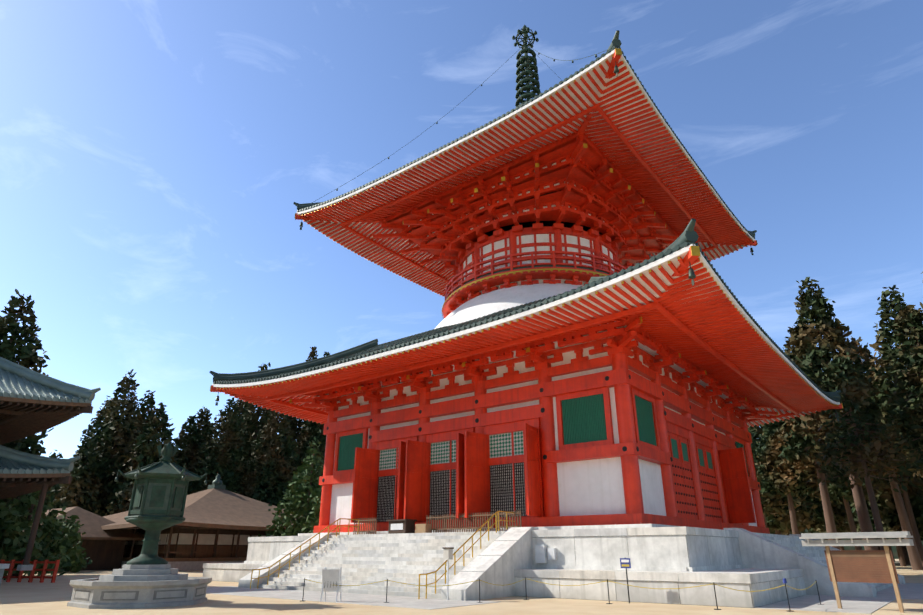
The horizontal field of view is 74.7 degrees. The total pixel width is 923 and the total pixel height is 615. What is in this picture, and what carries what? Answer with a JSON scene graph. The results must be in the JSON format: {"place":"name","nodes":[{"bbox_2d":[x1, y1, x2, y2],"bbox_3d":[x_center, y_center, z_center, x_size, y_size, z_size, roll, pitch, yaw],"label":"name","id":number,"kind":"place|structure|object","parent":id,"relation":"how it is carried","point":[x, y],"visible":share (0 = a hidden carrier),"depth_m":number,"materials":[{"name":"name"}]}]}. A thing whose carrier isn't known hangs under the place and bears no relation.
{"place":"outdoors","nodes":[
{"label":"outdoors","id":0,"kind":"place"},
{"bbox_2d":[0,559,922,614],"bbox_3d":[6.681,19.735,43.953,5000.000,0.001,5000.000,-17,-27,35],"label":"ground sheet","id":1,"kind":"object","parent":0,"point":[24,596],"depth_m":21.47,"materials":[{"name":"beige sand"}]},
{"bbox_2d":[0,484,47,584],"bbox_3d":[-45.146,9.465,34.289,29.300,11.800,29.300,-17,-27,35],"label":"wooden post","id":2,"kind":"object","parent":1,"relation":"on","point":[25,566],"depth_m":35.08,"materials":[{"name":"wood"}]},
{"bbox_2d":[0,357,100,498],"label":"kondo roofs","id":3,"kind":"structure","parent":2,"relation":"on","point":[32,402],"depth_m":37.33,"materials":[{"name":"grey wood"}]},
{"bbox_2d":[0,560,59,582],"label":"red fence","id":4,"kind":"object","parent":1,"relation":"on","point":[20,576],"visible":0.98,"depth_m":39.44,"materials":[{"name":"red wood"}]},
{"bbox_2d":[67,443,211,608],"bbox_3d":[-12.265,8.476,24.237,4.564,6.100,4.564,-17,-27,35],"label":"bronze lantern","id":5,"kind":"object","parent":1,"relation":"on","point":[148,577],"visible":1,"depth_m":23.30,"materials":[{"name":"green metal"}]},
{"bbox_2d":[0,437,323,579],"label":"bushes","id":6,"kind":"object","parent":1,"relation":"on","point":[52,543],"visible":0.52,"depth_m":57.10,"materials":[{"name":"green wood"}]},
{"bbox_2d":[23,474,301,570],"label":"low buildings","id":7,"kind":"structure","parent":1,"relation":"on","point":[220,524],"depth_m":67.44,"materials":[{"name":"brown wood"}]},
{"bbox_2d":[203,511,922,613],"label":"stone platform","id":8,"kind":"structure","parent":1,"relation":"on","point":[658,555],"depth_m":27.36,"materials":[{"name":"stone"}]},
{"bbox_2d":[320,567,341,601],"bbox_3d":[-5.196,11.113,24.289,0.716,1.259,0.598,-3,-22,8],"label":"sign board","id":9,"kind":"object","parent":8,"relation":"on","point":[331,579],"visible":0.92,"depth_m":24.19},
{"bbox_2d":[353,510,556,599],"bbox_3d":[-1.094,12.007,33.507,6.313,6.500,16.112,10,-24,-22],"label":"offering box and fences","id":10,"kind":"object","parent":8,"relation":"on","point":[396,526],"visible":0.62,"depth_m":34.11,"materials":[{"name":"brown wood"}]},
{"bbox_2d":[209,24,842,533],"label":"pagoda","id":11,"kind":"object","parent":8,"relation":"on","point":[597,346],"visible":1,"depth_m":40.13,"materials":[{"name":"red paint"}]},
{"bbox_2d":[302,577,823,611],"bbox_3d":[3.475,10.893,23.413,19.819,1.000,3.370,-5,-23,13],"label":"rope barrier","id":12,"kind":"object","parent":8,"relation":"on","point":[784,581],"visible":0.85,"depth_m":23.17,"materials":[{"name":"black metal"}]},
{"bbox_2d":[799,531,913,612],"bbox_3d":[13.716,9.031,20.754,0.780,2.460,3.325,19,-29,-39],"label":"notice board","id":13,"kind":"object","parent":8,"relation":"on","point":[869,566],"visible":0.98,"depth_m":20.77,"materials":[{"name":"brown wood"}]},
{"bbox_2d":[620,558,630,602],"bbox_3d":[6.437,10.594,23.498,0.420,1.620,0.072,-17,-27,35],"label":"small sign","id":14,"kind":"object","parent":1,"relation":"on","point":[625,563],"visible":1,"depth_m":23.65,"materials":[{"name":"black metal"}]},
{"bbox_2d":[748,272,922,569],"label":"forest","id":15,"kind":"object","parent":1,"relation":"on","point":[857,466],"visible":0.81,"depth_m":63.92,"materials":[{"name":"green plant"}]},
{"bbox_2d":[0,0,922,458],"label":"sky","id":16,"kind":"structure","parent":0,"point":[156,156],"materials":[{"name":"blue"}]},
{"bbox_2d":[786,528,922,558],"bbox_3d":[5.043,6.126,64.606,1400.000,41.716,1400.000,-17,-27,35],"label":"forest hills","id":17,"kind":"structure","parent":0,"point":[894,550],"depth_m":182.83,"materials":[{"name":"green plant"}]},
{"bbox_2d":[0,289,329,516],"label":"forest","id":18,"kind":"object","parent":17,"relation":"on","point":[248,452],"visible":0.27,"depth_m":96.07,"materials":[{"name":"green plant"}]}
]}

